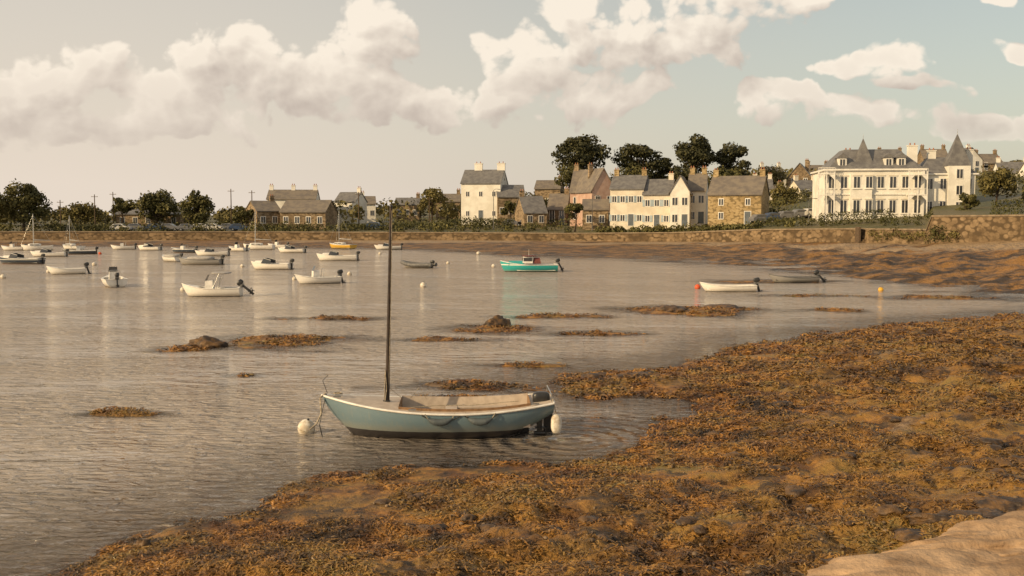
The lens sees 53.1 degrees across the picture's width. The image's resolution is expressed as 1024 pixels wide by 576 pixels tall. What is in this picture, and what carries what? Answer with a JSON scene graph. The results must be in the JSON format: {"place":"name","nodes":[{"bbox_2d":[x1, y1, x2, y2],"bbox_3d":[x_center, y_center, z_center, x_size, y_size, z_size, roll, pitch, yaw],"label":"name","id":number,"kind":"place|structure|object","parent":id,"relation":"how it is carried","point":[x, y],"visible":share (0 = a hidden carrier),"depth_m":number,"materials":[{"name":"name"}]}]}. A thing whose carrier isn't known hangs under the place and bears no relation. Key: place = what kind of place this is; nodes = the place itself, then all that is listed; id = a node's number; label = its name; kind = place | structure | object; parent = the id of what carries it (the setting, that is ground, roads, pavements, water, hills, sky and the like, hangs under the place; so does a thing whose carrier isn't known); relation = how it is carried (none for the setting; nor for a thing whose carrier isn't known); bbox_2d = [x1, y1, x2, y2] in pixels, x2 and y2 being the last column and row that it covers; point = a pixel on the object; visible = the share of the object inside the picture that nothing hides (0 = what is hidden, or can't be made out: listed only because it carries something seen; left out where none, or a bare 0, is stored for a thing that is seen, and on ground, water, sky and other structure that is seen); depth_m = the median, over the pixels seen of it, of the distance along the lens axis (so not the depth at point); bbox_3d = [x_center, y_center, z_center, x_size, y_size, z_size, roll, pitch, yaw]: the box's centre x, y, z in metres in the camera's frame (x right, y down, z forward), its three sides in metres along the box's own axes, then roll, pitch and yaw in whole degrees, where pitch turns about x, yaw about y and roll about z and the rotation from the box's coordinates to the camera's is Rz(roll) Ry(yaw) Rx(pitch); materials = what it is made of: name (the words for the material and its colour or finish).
{"place":"outdoors","nodes":[
{"label":"outdoors","id":0,"kind":"place"},
{"bbox_2d":[0,245,1023,575],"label":"sea water","id":1,"kind":"structure","parent":0,"point":[74,345],"depth_m":38.94,"materials":[{"name":"liquid"}]},
{"bbox_2d":[0,253,45,263],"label":"motorboat","id":2,"kind":"object","parent":1,"relation":"on","point":[12,258],"visible":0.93,"depth_m":103.87,"materials":[{"name":"white plastic"}]},
{"bbox_2d":[21,214,52,249],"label":"sailboat","id":3,"kind":"object","parent":1,"relation":"on","point":[35,246],"visible":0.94,"depth_m":147.01,"materials":[{"name":"white plastic"}]},
{"bbox_2d":[30,248,68,256],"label":"motorboat","id":4,"kind":"object","parent":1,"relation":"on","point":[45,251],"visible":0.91,"depth_m":123.04,"materials":[{"name":"white plastic"}]},
{"bbox_2d":[46,262,91,273],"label":"motorboat","id":5,"kind":"object","parent":1,"relation":"on","point":[54,270],"visible":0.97,"depth_m":84.91,"materials":[{"name":"white plastic"}]},
{"bbox_2d":[101,267,127,287],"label":"motorboat","id":6,"kind":"object","parent":1,"relation":"on","point":[112,278],"visible":0.96,"depth_m":69.25,"materials":[{"name":"white plastic"}]},
{"bbox_2d":[179,255,224,264],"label":"motorboat","id":7,"kind":"object","parent":1,"relation":"on","point":[200,260],"visible":0.98,"depth_m":102.09,"materials":[{"name":"white plastic"}]},
{"bbox_2d":[195,248,230,255],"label":"motorboat","id":8,"kind":"object","parent":1,"relation":"on","point":[208,252],"visible":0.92,"depth_m":125.51,"materials":[{"name":"white plastic"}]},
{"bbox_2d":[181,272,254,296],"bbox_3d":[-17.606,-0.177,61.334,4.303,1.580,1.568,0,4,-3],"label":"motorboat","id":9,"kind":"object","parent":1,"relation":"on","point":[209,289],"visible":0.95,"depth_m":60.91,"materials":[{"name":"white plastic"}]},
{"bbox_2d":[243,210,274,249],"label":"sailboat","id":10,"kind":"object","parent":1,"relation":"on","point":[256,246],"visible":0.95,"depth_m":150.77,"materials":[{"name":"white plastic"}]},
{"bbox_2d":[251,258,293,269],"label":"motorboat","id":11,"kind":"object","parent":1,"relation":"on","point":[267,264],"visible":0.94,"depth_m":92.71,"materials":[{"name":"white plastic"}]},
{"bbox_2d":[298,418,314,433],"bbox_3d":[-4.501,3.053,22.409,0.378,0.422,0.377,1,4,15],"label":"mooring buoy","id":12,"kind":"object","parent":1,"relation":"on","point":[305,425],"visible":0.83,"depth_m":22.27,"materials":[{"name":"white plastic"}]},
{"bbox_2d":[294,266,345,283],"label":"motorboat","id":13,"kind":"object","parent":1,"relation":"on","point":[315,278],"visible":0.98,"depth_m":72.70,"materials":[{"name":"white plastic"}]},
{"bbox_2d":[316,251,359,260],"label":"motorboat","id":14,"kind":"object","parent":1,"relation":"on","point":[333,256],"visible":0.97,"depth_m":111.59,"materials":[{"name":"white plastic"}]},
{"bbox_2d":[330,213,356,248],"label":"sailboat","id":15,"kind":"object","parent":1,"relation":"on","point":[340,245],"visible":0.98,"depth_m":154.58,"materials":[{"name":"yellow plastic"}]},
{"bbox_2d":[400,260,436,267],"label":"inflatable boat","id":16,"kind":"object","parent":1,"relation":"on","point":[410,264],"visible":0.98,"depth_m":95.43,"materials":[{"name":"grey rubber"}]},
{"bbox_2d":[309,205,561,441],"bbox_3d":[-1.653,0.814,22.198,5.378,5.230,2.098,0,4,-3],"label":"sailing dinghy","id":17,"kind":"object","parent":1,"relation":"on","point":[425,418],"visible":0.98,"depth_m":21.79,"materials":[{"name":"blue wood"}]},
{"bbox_2d":[500,255,563,271],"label":"cabin boat","id":18,"kind":"object","parent":1,"relation":"on","point":[522,266],"visible":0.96,"depth_m":88.62,"materials":[{"name":"teal plastic"}]},
{"bbox_2d":[700,277,761,295],"bbox_3d":[13.965,-0.070,65.231,4.010,1.233,1.468,0,4,2],"label":"rowing boat","id":19,"kind":"object","parent":1,"relation":"on","point":[711,287],"visible":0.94,"depth_m":64.79,"materials":[{"name":"white wood"}]},
{"bbox_2d":[769,270,826,282],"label":"rowing boat","id":20,"kind":"object","parent":1,"relation":"on","point":[792,279],"visible":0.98,"depth_m":74.40,"materials":[{"name":"grey wood"}]},
{"bbox_2d":[0,172,1023,575],"bbox_3d":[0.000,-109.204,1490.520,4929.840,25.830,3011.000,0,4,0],"label":"ground","id":21,"kind":"structure","parent":0,"point":[992,268],"depth_m":20.56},
{"bbox_2d":[0,178,52,230],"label":"tree","id":22,"kind":"object","parent":21,"relation":"on","point":[26,199],"visible":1,"depth_m":202.96,"materials":[{"name":"green plant"}]},
{"bbox_2d":[43,224,114,230],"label":"hedge","id":23,"kind":"object","parent":21,"relation":"on","point":[103,228],"visible":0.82,"depth_m":205.97,"materials":[{"name":"green plant"}]},
{"bbox_2d":[64,201,102,224],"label":"tree","id":24,"kind":"object","parent":21,"relation":"on","point":[81,211],"visible":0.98,"depth_m":228.34,"materials":[{"name":"green plant"}]},
{"bbox_2d":[111,197,135,223],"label":"tree","id":25,"kind":"object","parent":21,"relation":"on","point":[121,205],"visible":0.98,"depth_m":224.54,"materials":[{"name":"green plant"}]},
{"bbox_2d":[115,207,190,225],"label":"stone cottage","id":26,"kind":"structure","parent":21,"relation":"on","point":[131,216],"depth_m":231.48,"materials":[{"name":"stone"}]},
{"bbox_2d":[130,188,179,223],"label":"tree","id":27,"kind":"object","parent":21,"relation":"on","point":[159,204],"visible":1,"depth_m":223.81,"materials":[{"name":"green plant"}]},
{"bbox_2d":[177,189,215,223],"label":"tree","id":28,"kind":"object","parent":21,"relation":"on","point":[197,205],"visible":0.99,"depth_m":213.07,"materials":[{"name":"green plant"}]},
{"bbox_2d":[189,335,228,349],"bbox_3d":[-11.140,2.127,37.452,1.594,0.838,1.147,0,4,0],"label":"rock","id":29,"kind":"object","parent":21,"relation":"on","point":[208,341],"visible":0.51,"depth_m":37.15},
{"bbox_2d":[232,206,253,223],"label":"tree","id":30,"kind":"object","parent":21,"relation":"on","point":[241,213],"visible":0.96,"depth_m":213.78,"materials":[{"name":"green plant"}]},
{"bbox_2d":[245,202,279,229],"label":"walls","id":31,"kind":"structure","parent":21,"relation":"on","point":[268,215],"depth_m":213.72,"materials":[{"name":"stone"}]},
{"bbox_2d":[245,201,279,211],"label":"roof","id":32,"kind":"structure","parent":31,"relation":"on","point":[265,206],"depth_m":214.90,"materials":[{"name":"stone"}]},
{"bbox_2d":[260,223,322,230],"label":"hedge","id":33,"kind":"object","parent":21,"relation":"on","point":[294,227],"visible":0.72,"depth_m":204.50,"materials":[{"name":"green plant"}]},
{"bbox_2d":[267,193,318,208],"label":"walls","id":34,"kind":"structure","parent":21,"relation":"on","point":[280,203],"depth_m":239.05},
{"bbox_2d":[266,190,319,199],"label":"roof","id":35,"kind":"structure","parent":34,"relation":"on","point":[295,194],"depth_m":240.69,"materials":[{"name":"stone"}]},
{"bbox_2d":[280,202,336,229],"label":"walls","id":36,"kind":"structure","parent":21,"relation":"on","point":[329,216],"depth_m":211.78,"materials":[{"name":"stone"}]},
{"bbox_2d":[279,200,337,212],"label":"roof","id":37,"kind":"structure","parent":36,"relation":"on","point":[305,206],"depth_m":213.16,"materials":[{"name":"stone"}]},
{"bbox_2d":[334,186,367,223],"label":"white cottage","id":38,"kind":"structure","parent":21,"relation":"on","point":[350,197],"depth_m":250.33,"materials":[{"name":"stone"}]},
{"bbox_2d":[361,191,375,222],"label":"white cottage","id":39,"kind":"structure","parent":21,"relation":"on","point":[371,209],"depth_m":261.50,"materials":[{"name":"paint"}]},
{"bbox_2d":[341,222,450,229],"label":"hedge","id":40,"kind":"object","parent":21,"relation":"on","point":[361,226],"visible":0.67,"depth_m":204.71,"materials":[{"name":"green plant"}]},
{"bbox_2d":[395,192,420,221],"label":"white cottage","id":41,"kind":"structure","parent":21,"relation":"on","point":[414,207],"depth_m":257.39,"materials":[{"name":"stone"}]},
{"bbox_2d":[417,187,449,222],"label":"tree","id":42,"kind":"object","parent":21,"relation":"on","point":[433,195],"visible":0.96,"depth_m":233.07,"materials":[{"name":"green plant"}]},
{"bbox_2d":[436,188,460,219],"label":"stone cottage","id":43,"kind":"structure","parent":21,"relation":"on","point":[456,198],"depth_m":261.40,"materials":[{"name":"stone"}]},
{"bbox_2d":[445,218,514,228],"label":"hedge","id":44,"kind":"object","parent":21,"relation":"on","point":[477,220],"visible":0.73,"depth_m":203.81,"materials":[{"name":"green plant"}]},
{"bbox_2d":[461,175,507,224],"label":"walls","id":45,"kind":"structure","parent":21,"relation":"on","point":[473,203],"depth_m":227.30,"materials":[{"name":"paint"}]},
{"bbox_2d":[460,170,508,184],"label":"roof","id":46,"kind":"structure","parent":45,"relation":"on","point":[482,177],"depth_m":228.68,"materials":[{"name":"stone"}]},
{"bbox_2d":[484,315,510,326],"bbox_3d":[-0.636,1.666,44.018,1.271,1.072,1.279,0,4,0],"label":"rock","id":47,"kind":"object","parent":21,"relation":"on","point":[495,320],"visible":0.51,"depth_m":43.70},
{"bbox_2d":[496,185,524,224],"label":"stone cottage","id":48,"kind":"structure","parent":21,"relation":"on","point":[509,192],"depth_m":225.38,"materials":[{"name":"stone"}]},
{"bbox_2d":[0,159,1022,224],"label":"tree belt","id":49,"kind":"object","parent":21,"relation":"on","point":[448,212],"visible":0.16,"depth_m":243.74,"materials":[{"name":"green plant"}]},
{"bbox_2d":[0,214,1023,243],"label":"sea wall","id":50,"kind":"structure","parent":21,"relation":"on","point":[979,228],"depth_m":173.25,"materials":[{"name":"stone"}]},
{"bbox_2d":[867,227,960,242],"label":"ivy","id":51,"kind":"object","parent":50,"relation":"attached to","point":[950,234],"visible":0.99,"depth_m":126.06,"materials":[{"name":"green plant"}]},
{"bbox_2d":[0,166,1023,232],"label":"shrubs","id":52,"kind":"object","parent":21,"relation":"on","point":[645,228],"visible":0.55,"depth_m":199.72,"materials":[{"name":"green plant"}]},
{"bbox_2d":[515,199,546,226],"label":"walls","id":53,"kind":"structure","parent":21,"relation":"on","point":[520,215],"depth_m":205.00,"materials":[{"name":"stone"}]},
{"bbox_2d":[514,196,547,213],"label":"roof","id":54,"kind":"structure","parent":53,"relation":"on","point":[533,205],"depth_m":206.24,"materials":[{"name":"stone"}]},
{"bbox_2d":[47,293,1023,575],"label":"seaweed","id":55,"kind":"object","parent":21,"relation":"on","point":[707,447],"visible":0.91,"depth_m":17.72,"materials":[{"name":"plant"}]},
{"bbox_2d":[534,175,564,202],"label":"stone cottage","id":56,"kind":"structure","parent":21,"relation":"on","point":[545,188],"depth_m":261.33,"materials":[{"name":"stone"}]},
{"bbox_2d":[547,197,569,224],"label":"walls","id":57,"kind":"structure","parent":21,"relation":"on","point":[557,215],"depth_m":211.58,"materials":[{"name":"stone"}]},
{"bbox_2d":[547,193,569,209],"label":"roof","id":58,"kind":"structure","parent":57,"relation":"on","point":[558,201],"depth_m":213.31,"materials":[{"name":"stone"}]},
{"bbox_2d":[554,164,582,189],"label":"tree","id":59,"kind":"object","parent":21,"relation":"on","point":[566,173],"visible":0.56,"depth_m":233.36,"materials":[{"name":"green plant"}]},
{"bbox_2d":[564,203,583,231],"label":"tree","id":60,"kind":"object","parent":21,"relation":"on","point":[576,208],"visible":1,"depth_m":186.69,"materials":[{"name":"green plant"}]},
{"bbox_2d":[551,134,610,169],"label":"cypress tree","id":61,"kind":"object","parent":21,"relation":"on","point":[585,149],"visible":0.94,"depth_m":245.78,"materials":[{"name":"green plant"}]},
{"bbox_2d":[576,170,610,226],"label":"walls","id":62,"kind":"structure","parent":21,"relation":"on","point":[602,187],"depth_m":199.29,"materials":[{"name":"paint"}]},
{"bbox_2d":[574,168,610,193],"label":"roof","id":63,"kind":"structure","parent":62,"relation":"on","point":[585,184],"depth_m":201.78,"materials":[{"name":"stone"}]},
{"bbox_2d":[582,199,608,229],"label":"stone cottage","id":64,"kind":"structure","parent":21,"relation":"on","point":[600,211],"depth_m":191.66,"materials":[{"name":"stone"}]},
{"bbox_2d":[610,178,647,229],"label":"walls","id":65,"kind":"structure","parent":21,"relation":"on","point":[627,208],"depth_m":187.48,"materials":[{"name":"paint"}]},
{"bbox_2d":[609,195,642,225],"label":"windows","id":66,"kind":"structure","parent":65,"relation":"attached to","point":[632,218],"depth_m":187.40,"materials":[{"name":"white glass"}]},
{"bbox_2d":[609,175,648,189],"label":"roof","id":67,"kind":"structure","parent":65,"relation":"on","point":[628,182],"depth_m":188.63,"materials":[{"name":"stone"}]},
{"bbox_2d":[610,143,668,177],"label":"cypress tree","id":68,"kind":"object","parent":21,"relation":"on","point":[628,153],"visible":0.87,"depth_m":248.14,"materials":[{"name":"green plant"}]},
{"bbox_2d":[279,313,1023,575],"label":"pebbles","id":69,"kind":"object","parent":21,"relation":"on","point":[842,546],"visible":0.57,"depth_m":15.21,"materials":[{"name":"stone"}]},
{"bbox_2d":[643,183,674,227],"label":"walls","id":70,"kind":"structure","parent":21,"relation":"on","point":[660,210],"depth_m":185.44,"materials":[{"name":"paint"}]},
{"bbox_2d":[642,199,669,226],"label":"windows","id":71,"kind":"structure","parent":70,"relation":"attached to","point":[655,203],"depth_m":185.47,"materials":[{"name":"white glass"}]},
{"bbox_2d":[642,179,674,194],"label":"roof","id":72,"kind":"structure","parent":70,"relation":"on","point":[658,186],"depth_m":186.85,"materials":[{"name":"stone"}]},
{"bbox_2d":[649,157,673,178],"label":"cypress tree","id":73,"kind":"object","parent":21,"relation":"on","point":[660,174],"visible":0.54,"depth_m":255.01,"materials":[{"name":"green plant"}]},
{"bbox_2d":[653,304,688,312],"bbox_3d":[8.002,1.198,51.523,1.770,0.732,2.719,0,4,0],"label":"rock","id":74,"kind":"object","parent":21,"relation":"on","point":[672,308],"visible":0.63,"depth_m":50.89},
{"bbox_2d":[670,177,690,228],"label":"walls","id":75,"kind":"structure","parent":21,"relation":"on","point":[679,190],"depth_m":180.39,"materials":[{"name":"paint"}]},
{"bbox_2d":[671,197,687,226],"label":"windows","id":76,"kind":"structure","parent":75,"relation":"attached to","point":[684,217],"depth_m":180.41,"materials":[{"name":"white glass"}]},
{"bbox_2d":[666,165,697,181],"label":"tree","id":77,"kind":"object","parent":21,"relation":"on","point":[677,171],"visible":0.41,"depth_m":237.48,"materials":[{"name":"green plant"}]},
{"bbox_2d":[672,133,718,172],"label":"tree","id":78,"kind":"object","parent":21,"relation":"on","point":[693,152],"visible":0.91,"depth_m":248.39,"materials":[{"name":"green plant"}]},
{"bbox_2d":[691,181,707,226],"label":"walls","id":79,"kind":"structure","parent":21,"relation":"on","point":[696,207],"depth_m":183.44,"materials":[{"name":"paint"}]},
{"bbox_2d":[691,195,703,223],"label":"windows","id":80,"kind":"structure","parent":79,"relation":"attached to","point":[700,218],"depth_m":183.34,"materials":[{"name":"white glass"}]},
{"bbox_2d":[688,173,708,190],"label":"roof","id":81,"kind":"structure","parent":79,"relation":"on","point":[697,181],"depth_m":184.90,"materials":[{"name":"stone"}]},
{"bbox_2d":[709,165,741,185],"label":"tree","id":82,"kind":"object","parent":21,"relation":"on","point":[723,171],"visible":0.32,"depth_m":237.21,"materials":[{"name":"green plant"}]},
{"bbox_2d":[712,141,751,175],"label":"tree","id":83,"kind":"object","parent":21,"relation":"on","point":[729,161],"visible":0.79,"depth_m":252.48,"materials":[{"name":"green plant"}]},
{"bbox_2d":[708,181,768,226],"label":"walls","id":84,"kind":"structure","parent":21,"relation":"on","point":[733,208],"depth_m":173.76,"materials":[{"name":"stone"}]},
{"bbox_2d":[718,198,750,223],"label":"windows","id":85,"kind":"structure","parent":84,"relation":"attached to","point":[747,214],"depth_m":172.85,"materials":[{"name":"white glass"}]},
{"bbox_2d":[707,175,769,195],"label":"roof","id":86,"kind":"structure","parent":84,"relation":"on","point":[736,185],"depth_m":175.00,"materials":[{"name":"stone"}]},
{"bbox_2d":[755,164,787,185],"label":"tree","id":87,"kind":"object","parent":21,"relation":"on","point":[775,174],"visible":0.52,"depth_m":261.86,"materials":[{"name":"green plant"}]},
{"bbox_2d":[770,182,801,205],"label":"tree","id":88,"kind":"object","parent":21,"relation":"on","point":[781,189],"visible":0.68,"depth_m":213.14,"materials":[{"name":"green plant"}]},
{"bbox_2d":[757,216,825,226],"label":"hedge","id":89,"kind":"object","parent":21,"relation":"on","point":[778,222],"visible":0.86,"depth_m":157.74,"materials":[{"name":"green plant"}]},
{"bbox_2d":[785,485,807,498],"bbox_3d":[4.498,3.227,16.146,0.429,0.214,0.431,0,4,0],"label":"rock","id":90,"kind":"object","parent":21,"relation":"on","point":[795,491],"visible":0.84,"depth_m":16.04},
{"bbox_2d":[787,164,810,186],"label":"walls","id":91,"kind":"structure","parent":21,"relation":"on","point":[800,171],"depth_m":260.59,"materials":[{"name":"stone"}]},
{"bbox_2d":[819,208,894,226],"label":"hedge","id":92,"kind":"object","parent":21,"relation":"on","point":[889,213],"visible":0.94,"depth_m":147.09,"materials":[{"name":"green plant"}]},
{"bbox_2d":[873,504,903,515],"bbox_3d":[5.231,3.098,14.240,0.393,0.171,0.321,0,4,0],"label":"rock","id":93,"kind":"object","parent":21,"relation":"on","point":[887,509],"visible":0.95,"depth_m":14.15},
{"bbox_2d":[810,129,978,220],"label":"mansion","id":94,"kind":"structure","parent":21,"relation":"on","point":[897,181],"depth_m":157.27,"materials":[{"name":"paint"}]},
{"bbox_2d":[827,152,971,213],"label":"windows","id":95,"kind":"structure","parent":94,"relation":"in","point":[900,158],"depth_m":157.13,"materials":[{"name":"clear glass"}]},
{"bbox_2d":[880,210,933,225],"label":"hedge","id":96,"kind":"object","parent":21,"relation":"on","point":[904,221],"visible":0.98,"depth_m":136.54,"materials":[{"name":"green plant"}]},
{"bbox_2d":[893,528,934,542],"bbox_3d":[5.248,3.257,13.273,0.598,0.211,0.807,0,4,0],"label":"rock","id":97,"kind":"object","parent":21,"relation":"on","point":[906,535],"visible":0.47,"depth_m":13.23,"materials":[{"name":"stone"}]},
{"bbox_2d":[807,547,1023,575],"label":"granite slab","id":98,"kind":"structure","parent":21,"relation":"on","point":[941,561],"depth_m":10.94,"materials":[{"name":"stone"}]},
{"bbox_2d":[902,510,985,525],"bbox_3d":[5.912,3.197,13.817,1.144,0.347,0.937,0,4,0],"label":"rock","id":99,"kind":"object","parent":21,"relation":"on","point":[919,518],"visible":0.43,"depth_m":13.79,"materials":[{"name":"stone"}]},
{"bbox_2d":[881,510,1023,556],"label":"granite slab","id":100,"kind":"structure","parent":21,"relation":"on","point":[1002,535],"depth_m":11.76,"materials":[{"name":"stone"}]},
{"bbox_2d":[955,192,980,209],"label":"bush","id":101,"kind":"object","parent":21,"relation":"on","point":[969,201],"visible":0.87,"depth_m":139.12,"materials":[{"name":"green plant"}]},
{"bbox_2d":[928,198,1023,241],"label":"hedge","id":102,"kind":"object","parent":21,"relation":"on","point":[996,205],"visible":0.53,"depth_m":116.64,"materials":[{"name":"green plant"}]},
{"bbox_2d":[972,507,1005,518],"bbox_3d":[6.719,3.325,14.312,1.180,0.380,1.058,-3,5,-33],"label":"rock","id":103,"kind":"object","parent":21,"relation":"on","point":[991,513],"visible":0.16,"depth_m":14.43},
{"bbox_2d":[965,495,1023,512],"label":"rock","id":104,"kind":"object","parent":21,"relation":"on","point":[1005,504],"visible":0.65,"depth_m":14.86,"materials":[{"name":"stone"}]},
{"bbox_2d":[976,165,1019,201],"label":"tree","id":105,"kind":"object","parent":21,"relation":"on","point":[1001,178],"visible":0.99,"depth_m":148.56,"materials":[{"name":"green plant"}]},
{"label":"walls","id":106,"kind":"object","parent":21,"relation":"on","visible":0},
{"bbox_2d":[992,162,1023,172],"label":"roof","id":107,"kind":"structure","parent":106,"relation":"on","point":[1014,165],"depth_m":251.26,"materials":[{"name":"stone"}]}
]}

